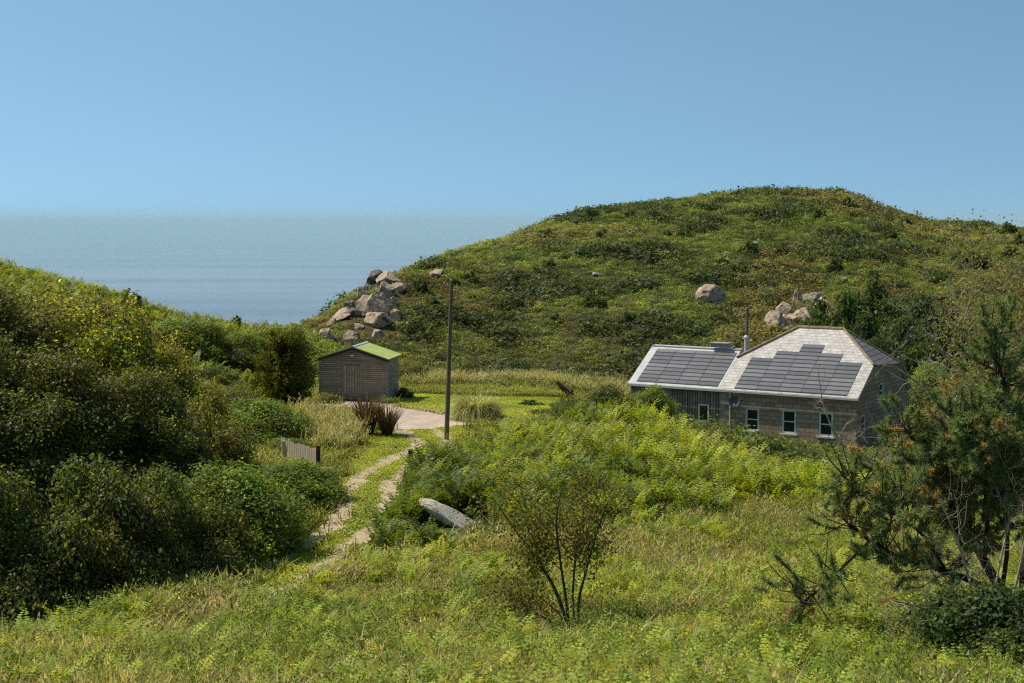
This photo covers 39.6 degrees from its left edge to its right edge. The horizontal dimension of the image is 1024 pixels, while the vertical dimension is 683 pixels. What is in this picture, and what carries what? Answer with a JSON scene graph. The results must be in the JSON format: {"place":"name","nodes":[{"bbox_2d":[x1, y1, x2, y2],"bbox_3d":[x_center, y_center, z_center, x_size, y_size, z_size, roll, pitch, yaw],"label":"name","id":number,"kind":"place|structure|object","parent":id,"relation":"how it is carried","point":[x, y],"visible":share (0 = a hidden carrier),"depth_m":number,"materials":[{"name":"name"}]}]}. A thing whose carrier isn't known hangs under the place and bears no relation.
{"place":"outdoors","nodes":[
{"label":"outdoors","id":0,"kind":"place"},
{"bbox_2d":[236,429,458,598],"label":"dirt track","id":1,"kind":"structure","parent":0,"point":[362,535],"depth_m":48.33,"materials":[{"name":"soil"}]},
{"bbox_2d":[394,394,555,417],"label":"lawn","id":2,"kind":"structure","parent":0,"point":[476,396],"depth_m":76.30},
{"bbox_2d":[395,387,415,398],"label":"bramble bush","id":3,"kind":"object","parent":2,"relation":"on","point":[402,392],"visible":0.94,"depth_m":79.91,"materials":[{"name":"green plant"}]},
{"bbox_2d":[517,399,543,405],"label":"gorse bush","id":4,"kind":"object","parent":2,"relation":"on","point":[528,402],"visible":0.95,"depth_m":76.84,"materials":[{"name":"green plant"}]},
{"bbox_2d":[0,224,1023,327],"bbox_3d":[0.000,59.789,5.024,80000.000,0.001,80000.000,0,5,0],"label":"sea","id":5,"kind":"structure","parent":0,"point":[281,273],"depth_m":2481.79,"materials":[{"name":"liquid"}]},
{"bbox_2d":[0,197,1023,632],"bbox_3d":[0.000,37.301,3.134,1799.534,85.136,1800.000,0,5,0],"label":"ground","id":6,"kind":"structure","parent":0,"point":[390,331],"depth_m":145.14,"materials":[{"name":"plant"}]},
{"bbox_2d":[0,328,83,525],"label":"hawthorn bush","id":7,"kind":"object","parent":6,"relation":"on","point":[8,383],"visible":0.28,"depth_m":42.59,"materials":[{"name":"green plant"}]},
{"bbox_2d":[0,277,87,394],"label":"hawthorn bush","id":8,"kind":"object","parent":6,"relation":"on","point":[25,336],"visible":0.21,"depth_m":49.42,"materials":[{"name":"green plant"}]},
{"bbox_2d":[0,455,120,622],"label":"bramble bush","id":9,"kind":"object","parent":6,"relation":"on","point":[28,585],"visible":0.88,"depth_m":34.76,"materials":[{"name":"green plant"}]},
{"bbox_2d":[0,275,128,373],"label":"willow bush","id":10,"kind":"object","parent":6,"relation":"on","point":[40,304],"depth_m":56.64,"materials":[{"name":"green plant"}]},
{"bbox_2d":[0,338,160,535],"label":"hawthorn bush","id":11,"kind":"object","parent":6,"relation":"on","point":[71,411],"visible":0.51,"depth_m":43.01,"materials":[{"name":"green plant"}]},
{"bbox_2d":[0,450,197,606],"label":"bramble bush","id":12,"kind":"object","parent":6,"relation":"on","point":[120,512],"visible":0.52,"depth_m":36.56,"materials":[{"name":"green plant"}]},
{"bbox_2d":[10,272,191,436],"bbox_3d":[-15.586,1.115,51.190,7.863,7.213,8.581,-1,5,-16],"label":"blackthorn bush","id":13,"kind":"object","parent":6,"relation":"on","point":[117,341],"visible":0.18,"depth_m":50.52,"materials":[{"name":"green plant"}]},
{"bbox_2d":[114,288,144,309],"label":"gorse bush","id":14,"kind":"object","parent":6,"relation":"on","point":[138,298],"visible":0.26,"depth_m":90.82,"materials":[{"name":"green plant"}]},
{"bbox_2d":[62,359,227,495],"bbox_3d":[-11.700,3.216,45.947,5.616,5.321,6.359,-5,7,-45],"label":"hawthorn bush","id":15,"kind":"object","parent":6,"relation":"on","point":[158,421],"visible":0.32,"depth_m":45.15,"materials":[{"name":"green plant"}]},
{"bbox_2d":[0,257,345,551],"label":"bank scrub","id":16,"kind":"object","parent":6,"relation":"on","point":[39,280],"visible":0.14,"depth_m":87.81,"materials":[{"name":"plant"}]},
{"bbox_2d":[94,456,268,579],"bbox_3d":[-9.470,4.997,39.678,5.406,3.596,4.665,-1,5,-7],"label":"bramble bush","id":17,"kind":"object","parent":6,"relation":"on","point":[211,543],"visible":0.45,"depth_m":39.22,"materials":[{"name":"green plant"}]},
{"bbox_2d":[134,328,235,429],"bbox_3d":[-13.422,2.081,53.626,6.436,5.335,5.898,-2,5,-21],"label":"blackthorn bush","id":18,"kind":"object","parent":6,"relation":"on","point":[171,357],"visible":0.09,"depth_m":52.60,"materials":[{"name":"green plant"}]},
{"bbox_2d":[149,314,227,358],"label":"elder bush","id":19,"kind":"object","parent":6,"relation":"on","point":[192,333],"visible":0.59,"depth_m":79.70,"materials":[{"name":"green plant"}]},
{"bbox_2d":[143,389,265,472],"bbox_3d":[-10.608,3.612,48.381,4.750,4.045,4.671,-3,6,-33],"label":"willow bush","id":20,"kind":"object","parent":6,"relation":"on","point":[227,442],"visible":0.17,"depth_m":48.80,"materials":[{"name":"green plant"}]},
{"bbox_2d":[181,376,254,461],"bbox_3d":[-11.601,3.100,53.590,3.664,3.800,3.357,-3,5,-28],"label":"blackthorn bush","id":21,"kind":"object","parent":6,"relation":"on","point":[215,400],"visible":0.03,"depth_m":53.11,"materials":[{"name":"green plant"}]},
{"bbox_2d":[191,365,250,394],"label":"bramble bush","id":22,"kind":"object","parent":6,"relation":"on","point":[205,371],"visible":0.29,"depth_m":72.85,"materials":[{"name":"green plant"}]},
{"bbox_2d":[192,378,266,408],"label":"willow bush","id":23,"kind":"object","parent":6,"relation":"on","point":[235,392],"visible":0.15,"depth_m":67.78,"materials":[{"name":"green plant"}]},
{"bbox_2d":[199,321,266,365],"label":"bramble bush","id":24,"kind":"object","parent":6,"relation":"on","point":[238,355],"visible":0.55,"depth_m":81.56,"materials":[{"name":"green plant"}]},
{"bbox_2d":[219,328,266,372],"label":"elder bush","id":25,"kind":"object","parent":6,"relation":"on","point":[254,337],"visible":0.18,"depth_m":83.44,"materials":[{"name":"green plant"}]},
{"bbox_2d":[173,457,324,562],"bbox_3d":[-8.244,4.914,42.796,5.647,3.142,5.170,3,6,34],"label":"elder bush","id":26,"kind":"object","parent":6,"relation":"on","point":[276,517],"visible":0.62,"depth_m":41.92,"materials":[{"name":"green plant"}]},
{"bbox_2d":[227,407,279,446],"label":"elder bush","id":27,"kind":"object","parent":6,"relation":"on","point":[260,423],"visible":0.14,"depth_m":59.95,"materials":[{"name":"green plant"}]},
{"bbox_2d":[224,395,318,440],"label":"elder bush","id":28,"kind":"object","parent":6,"relation":"on","point":[283,416],"visible":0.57,"depth_m":61.41,"materials":[{"name":"green plant"}]},
{"bbox_2d":[247,322,320,405],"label":"conifer","id":29,"kind":"object","parent":6,"relation":"on","point":[286,367],"visible":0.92,"depth_m":74.32,"materials":[{"name":"green plant"}]},
{"bbox_2d":[259,436,313,453],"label":"elder bush","id":30,"kind":"object","parent":6,"relation":"on","point":[277,441],"visible":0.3,"depth_m":59.10,"materials":[{"name":"green plant"}]},
{"bbox_2d":[281,438,319,467],"bbox_3d":[-8.297,4.586,55.854,2.294,1.396,0.198,4,6,41],"label":"wooden fence","id":31,"kind":"object","parent":6,"relation":"on","point":[288,447],"visible":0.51,"depth_m":55.85,"materials":[{"name":"grey wood"}]},
{"bbox_2d":[251,455,359,504],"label":"elder bush","id":32,"kind":"object","parent":6,"relation":"on","point":[301,475],"visible":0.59,"depth_m":48.35,"materials":[{"name":"green plant"}]},
{"bbox_2d":[318,328,334,341],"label":"boulder","id":33,"kind":"object","parent":6,"relation":"on","point":[326,332],"visible":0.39,"depth_m":131.48,"materials":[{"name":"stone"}]},
{"bbox_2d":[317,392,344,403],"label":"willow bush","id":34,"kind":"object","parent":6,"relation":"on","point":[331,397],"visible":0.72,"depth_m":76.94,"materials":[{"name":"green plant"}]},
{"bbox_2d":[327,307,349,321],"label":"boulder","id":35,"kind":"object","parent":6,"relation":"on","point":[341,314],"visible":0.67,"depth_m":137.72,"materials":[{"name":"stone"}]},
{"bbox_2d":[342,330,359,341],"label":"boulder","id":36,"kind":"object","parent":6,"relation":"on","point":[350,335],"visible":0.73,"depth_m":132.26,"materials":[{"name":"stone"}]},
{"bbox_2d":[317,341,401,401],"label":"garden shed","id":37,"kind":"structure","parent":6,"relation":"on","point":[363,368],"depth_m":78.43,"materials":[{"name":"wood"}]},
{"bbox_2d":[342,362,361,400],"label":"door","id":38,"kind":"structure","parent":37,"relation":"in","point":[351,375],"depth_m":78.42,"materials":[{"name":"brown wood"}]},
{"bbox_2d":[356,295,369,311],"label":"boulder","id":39,"kind":"object","parent":6,"relation":"on","point":[361,303],"visible":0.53,"depth_m":138.67,"materials":[{"name":"stone"}]},
{"bbox_2d":[346,390,390,433],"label":"flax plant","id":40,"kind":"object","parent":6,"relation":"on","point":[366,412],"visible":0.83,"depth_m":65.74,"materials":[{"name":"brown plant"}]},
{"bbox_2d":[5,331,737,609],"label":"rough grass","id":41,"kind":"structure","parent":6,"relation":"on","point":[333,457],"depth_m":55.34,"materials":[{"name":"plant"}]},
{"bbox_2d":[366,269,382,284],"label":"boulder","id":42,"kind":"object","parent":6,"relation":"on","point":[373,276],"visible":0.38,"depth_m":151.61,"materials":[{"name":"stone"}]},
{"bbox_2d":[367,291,389,315],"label":"boulder","id":43,"kind":"object","parent":6,"relation":"on","point":[379,301],"visible":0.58,"depth_m":137.99,"materials":[{"name":"stone"}]},
{"bbox_2d":[364,312,392,327],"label":"boulder","id":44,"kind":"object","parent":6,"relation":"on","point":[378,319],"visible":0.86,"depth_m":135.17,"materials":[{"name":"stone"}]},
{"bbox_2d":[379,281,395,296],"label":"boulder","id":45,"kind":"object","parent":6,"relation":"on","point":[386,289],"visible":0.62,"depth_m":143.37,"materials":[{"name":"stone"}]},
{"bbox_2d":[376,270,399,284],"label":"boulder","id":46,"kind":"object","parent":6,"relation":"on","point":[387,276],"visible":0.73,"depth_m":149.28,"materials":[{"name":"stone"}]},
{"bbox_2d":[390,309,401,319],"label":"boulder","id":47,"kind":"object","parent":6,"relation":"on","point":[395,313],"visible":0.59,"depth_m":137.02,"materials":[{"name":"stone"}]},
{"bbox_2d":[392,282,406,292],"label":"boulder","id":48,"kind":"object","parent":6,"relation":"on","point":[399,287],"visible":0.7,"depth_m":145.17,"materials":[{"name":"stone"}]},
{"bbox_2d":[248,393,575,595],"bbox_3d":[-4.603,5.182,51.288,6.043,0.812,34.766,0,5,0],"label":"grass verge","id":49,"kind":"object","parent":6,"relation":"on","point":[336,544],"depth_m":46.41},
{"bbox_2d":[372,397,404,435],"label":"flax plant","id":50,"kind":"object","parent":49,"relation":"on","point":[386,423],"visible":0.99,"depth_m":65.50,"materials":[{"name":"brown plant"}]},
{"bbox_2d":[398,357,436,382],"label":"willow bush","id":51,"kind":"object","parent":6,"relation":"on","point":[417,367],"visible":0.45,"depth_m":88.70,"materials":[{"name":"green plant"}]},
{"bbox_2d":[412,277,428,291],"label":"gorse bush","id":52,"kind":"object","parent":6,"relation":"on","point":[421,284],"visible":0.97,"depth_m":146.58,"materials":[{"name":"green plant"}]},
{"bbox_2d":[320,401,530,429],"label":"gravel drive","id":53,"kind":"structure","parent":6,"relation":"on","point":[409,419],"depth_m":70.54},
{"bbox_2d":[419,498,473,527],"bbox_3d":[-1.754,5.704,44.778,2.764,0.500,0.672,29,16,3],"label":"boulder","id":54,"kind":"object","parent":6,"relation":"on","point":[442,513],"visible":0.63,"depth_m":44.65,"materials":[{"name":"stone"}]},
{"bbox_2d":[444,279,455,439],"bbox_3d":[-2.812,0.993,64.108,0.561,7.614,0.230,0,5,0],"label":"utility pole","id":55,"kind":"object","parent":6,"relation":"on","point":[448,384],"visible":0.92,"depth_m":64.03,"materials":[{"name":"brown wood"}]},
{"bbox_2d":[285,365,630,452],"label":"tall dry grass","id":56,"kind":"structure","parent":6,"relation":"on","point":[344,427],"depth_m":70.36,"materials":[{"name":"plant"}]},
{"bbox_2d":[463,270,478,281],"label":"gorse bush","id":57,"kind":"object","parent":6,"relation":"on","point":[468,276],"visible":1,"depth_m":152.72,"materials":[{"name":"green plant"}]},
{"bbox_2d":[443,388,507,422],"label":"pampas grass","id":58,"kind":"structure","parent":6,"relation":"on","point":[475,407],"depth_m":69.97,"materials":[{"name":"plant"}]},
{"bbox_2d":[0,475,1023,682],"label":"meadow grass","id":59,"kind":"structure","parent":6,"relation":"on","point":[674,598],"depth_m":28.17,"materials":[{"name":"plant"}]},
{"bbox_2d":[527,402,562,414],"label":"bramble bush","id":60,"kind":"object","parent":6,"relation":"on","point":[543,410],"visible":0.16,"depth_m":72.96,"materials":[{"name":"green plant"}]},
{"bbox_2d":[453,449,645,626],"bbox_3d":[0.668,4.281,30.359,3.939,4.077,2.882,-3,6,-31],"label":"sapling tree","id":61,"kind":"object","parent":6,"relation":"on","point":[538,543],"visible":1,"depth_m":29.99,"materials":[{"name":"green plant"}]},
{"bbox_2d":[556,381,574,396],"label":"driftwood","id":62,"kind":"object","parent":6,"relation":"on","point":[562,387],"visible":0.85,"depth_m":82.91,"materials":[{"name":"brown wood"}]},
{"bbox_2d":[580,295,596,305],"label":"gorse bush","id":63,"kind":"object","parent":6,"relation":"on","point":[585,300],"visible":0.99,"depth_m":144.89,"materials":[{"name":"green plant"}]},
{"bbox_2d":[578,206,600,219],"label":"gorse bush","id":64,"kind":"object","parent":6,"relation":"on","point":[590,211],"visible":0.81,"depth_m":188.50,"materials":[{"name":"green plant"}]},
{"bbox_2d":[544,384,637,416],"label":"bramble bush","id":65,"kind":"object","parent":6,"relation":"on","point":[607,391],"visible":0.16,"depth_m":68.86,"materials":[{"name":"green plant"}]},
{"bbox_2d":[591,296,607,306],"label":"gorse bush","id":66,"kind":"object","parent":6,"relation":"on","point":[602,302],"visible":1,"depth_m":144.93,"materials":[{"name":"green plant"}]},
{"bbox_2d":[617,310,636,323],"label":"gorse bush","id":67,"kind":"object","parent":6,"relation":"on","point":[626,314],"visible":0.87,"depth_m":140.42,"materials":[{"name":"green plant"}]},
{"bbox_2d":[356,389,907,550],"bbox_3d":[1.525,4.401,55.097,19.796,2.592,27.532,-2,5,-18],"label":"bracken","id":68,"kind":"object","parent":6,"relation":"on","point":[701,466],"visible":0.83,"depth_m":49.91,"materials":[{"name":"plant"}]},
{"bbox_2d":[271,184,1023,388],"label":"hill scrub","id":69,"kind":"object","parent":6,"relation":"on","point":[830,242],"visible":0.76,"depth_m":158.02,"materials":[{"name":"green plant"}]},
{"bbox_2d":[629,380,681,420],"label":"elder bush","id":70,"kind":"object","parent":6,"relation":"on","point":[652,394],"visible":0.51,"depth_m":69.49,"materials":[{"name":"green plant"}]},
{"bbox_2d":[329,346,1016,483],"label":"rough scrub","id":71,"kind":"object","parent":6,"relation":"on","point":[776,446],"visible":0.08,"depth_m":67.68,"materials":[{"name":"green plant"}]},
{"bbox_2d":[676,229,695,238],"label":"gorse bush","id":72,"kind":"object","parent":6,"relation":"on","point":[687,232],"visible":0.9,"depth_m":177.71,"materials":[{"name":"green plant"}]},
{"bbox_2d":[695,284,725,302],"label":"boulder","id":73,"kind":"object","parent":6,"relation":"on","point":[712,293],"visible":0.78,"depth_m":148.71,"materials":[{"name":"stone"}]},
{"bbox_2d":[740,240,757,252],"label":"gorse bush","id":74,"kind":"object","parent":6,"relation":"on","point":[753,246],"visible":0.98,"depth_m":167.22,"materials":[{"name":"green plant"}]},
{"bbox_2d":[627,308,910,452],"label":"stone house","id":75,"kind":"structure","parent":6,"relation":"on","point":[765,387],"depth_m":80.47,"materials":[{"name":"stone"}]},
{"bbox_2d":[743,408,758,431],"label":"window","id":76,"kind":"structure","parent":75,"relation":"in","point":[751,414],"depth_m":79.90,"materials":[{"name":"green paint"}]},
{"bbox_2d":[779,409,796,435],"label":"window","id":77,"kind":"structure","parent":75,"relation":"in","point":[788,416],"depth_m":78.76,"materials":[{"name":"green paint"}]},
{"bbox_2d":[816,412,833,438],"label":"window","id":78,"kind":"structure","parent":75,"relation":"in","point":[825,429],"depth_m":77.65,"materials":[{"name":"green paint"}]},
{"bbox_2d":[763,310,788,329],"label":"boulder","id":79,"kind":"object","parent":6,"relation":"on","point":[772,317],"visible":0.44,"depth_m":138.78,"materials":[{"name":"stone"}]},
{"bbox_2d":[775,301,792,312],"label":"boulder","id":80,"kind":"object","parent":6,"relation":"on","point":[783,307],"visible":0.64,"depth_m":144.85,"materials":[{"name":"stone"}]},
{"bbox_2d":[792,289,802,305],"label":"boulder","id":81,"kind":"object","parent":6,"relation":"on","point":[797,296],"visible":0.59,"depth_m":146.30,"materials":[{"name":"stone"}]},
{"bbox_2d":[793,307,811,322],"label":"boulder","id":82,"kind":"object","parent":6,"relation":"on","point":[804,311],"visible":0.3,"depth_m":140.94,"materials":[{"name":"stone"}]},
{"bbox_2d":[771,447,835,463],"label":"bramble bush","id":83,"kind":"object","parent":6,"relation":"on","point":[806,452],"visible":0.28,"depth_m":63.77,"materials":[{"name":"green plant"}]},
{"bbox_2d":[796,294,830,326],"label":"evergreen shrub","id":84,"kind":"object","parent":6,"relation":"on","point":[821,305],"visible":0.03,"depth_m":117.50,"materials":[{"name":"green plant"}]},
{"bbox_2d":[803,292,826,303],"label":"boulder","id":85,"kind":"object","parent":6,"relation":"on","point":[812,295],"visible":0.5,"depth_m":146.99,"materials":[{"name":"stone"}]},
{"bbox_2d":[808,208,829,217],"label":"gorse bush","id":86,"kind":"object","parent":6,"relation":"on","point":[817,213],"visible":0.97,"depth_m":192.85,"materials":[{"name":"green plant"}]},
{"bbox_2d":[824,257,845,269],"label":"gorse bush","id":87,"kind":"object","parent":6,"relation":"on","point":[833,261],"visible":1,"depth_m":159.51,"materials":[{"name":"green plant"}]},
{"bbox_2d":[807,287,886,338],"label":"evergreen shrub","id":88,"kind":"object","parent":6,"relation":"on","point":[842,314],"visible":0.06,"depth_m":114.34,"materials":[{"name":"green plant"}]},
{"bbox_2d":[788,355,922,467],"bbox_3d":[13.955,3.423,57.569,5.401,6.665,4.940,2,5,25],"label":"bare elder","id":89,"kind":"object","parent":6,"relation":"on","point":[854,440],"visible":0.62,"depth_m":58.82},
{"bbox_2d":[842,305,896,352],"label":"evergreen shrub","id":90,"kind":"object","parent":6,"relation":"on","point":[866,319],"visible":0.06,"depth_m":110.40,"materials":[{"name":"green plant"}]},
{"bbox_2d":[834,275,914,335],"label":"evergreen shrub","id":91,"kind":"object","parent":6,"relation":"on","point":[872,305],"visible":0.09,"depth_m":118.91,"materials":[{"name":"green plant"}]},
{"bbox_2d":[749,290,1023,631],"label":"pine tree","id":92,"kind":"object","parent":6,"relation":"on","point":[1007,441],"visible":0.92,"depth_m":26.75,"materials":[{"name":"green plant"}]},
{"bbox_2d":[881,229,897,238],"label":"gorse bush","id":93,"kind":"object","parent":6,"relation":"on","point":[891,235],"visible":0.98,"depth_m":187.49,"materials":[{"name":"green plant"}]},
{"bbox_2d":[871,314,945,379],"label":"evergreen shrub","id":94,"kind":"object","parent":6,"relation":"on","point":[907,350],"visible":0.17,"depth_m":107.51,"materials":[{"name":"green plant"}]},
{"bbox_2d":[872,287,955,360],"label":"evergreen shrub","id":95,"kind":"object","parent":6,"relation":"on","point":[925,305],"visible":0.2,"depth_m":115.94,"materials":[{"name":"green plant"}]},
{"bbox_2d":[819,427,1023,636],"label":"dead shrub","id":96,"kind":"object","parent":6,"relation":"on","point":[980,559],"visible":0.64,"depth_m":25.74,"materials":[{"name":"plant"}]},
{"bbox_2d":[897,410,950,448],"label":"bramble bush","id":97,"kind":"object","parent":6,"relation":"on","point":[932,422],"visible":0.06,"depth_m":76.23,"materials":[{"name":"green plant"}]},
{"bbox_2d":[826,208,1023,515],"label":"bare tree","id":98,"kind":"object","parent":6,"relation":"on","point":[967,341],"visible":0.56,"depth_m":32.94,"materials":[{"name":"green plant"}]},
{"bbox_2d":[907,358,960,412],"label":"elder bush","id":99,"kind":"object","parent":6,"relation":"on","point":[931,383],"visible":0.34,"depth_m":91.88,"materials":[{"name":"green plant"}]},
{"bbox_2d":[911,299,986,380],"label":"evergreen shrub","id":100,"kind":"object","parent":6,"relation":"on","point":[923,322],"visible":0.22,"depth_m":113.23,"materials":[{"name":"green plant"}]},
{"bbox_2d":[894,570,1023,675],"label":"holly bush","id":101,"kind":"object","parent":6,"relation":"on","point":[981,610],"visible":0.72,"depth_m":22.90,"materials":[{"name":"green plant"}]},
{"bbox_2d":[933,366,993,412],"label":"willow bush","id":102,"kind":"object","parent":6,"relation":"on","point":[974,377],"visible":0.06,"depth_m":87.62,"materials":[{"name":"green plant"}]},
{"bbox_2d":[952,251,991,265],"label":"evergreen shrub","id":103,"kind":"object","parent":6,"relation":"on","point":[975,260],"visible":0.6,"depth_m":168.95,"materials":[{"name":"green plant"}]},
{"bbox_2d":[996,220,1018,234],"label":"gorse bush","id":104,"kind":"object","parent":6,"relation":"on","point":[1012,229],"visible":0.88,"depth_m":209.11,"materials":[{"name":"green plant"}]},
{"bbox_2d":[1000,246,1020,255],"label":"gorse bush","id":105,"kind":"object","parent":6,"relation":"on","point":[1008,251],"visible":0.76,"depth_m":174.78,"materials":[{"name":"green plant"}]},
{"bbox_2d":[1011,231,1023,244],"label":"gorse bush","id":106,"kind":"object","parent":6,"relation":"on","point":[1019,236],"visible":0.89,"depth_m":190.60,"materials":[{"name":"green plant"}]},
{"bbox_2d":[0,0,1023,223],"label":"sky","id":107,"kind":"structure","parent":0,"point":[112,111],"materials":[{"name":"blue"}]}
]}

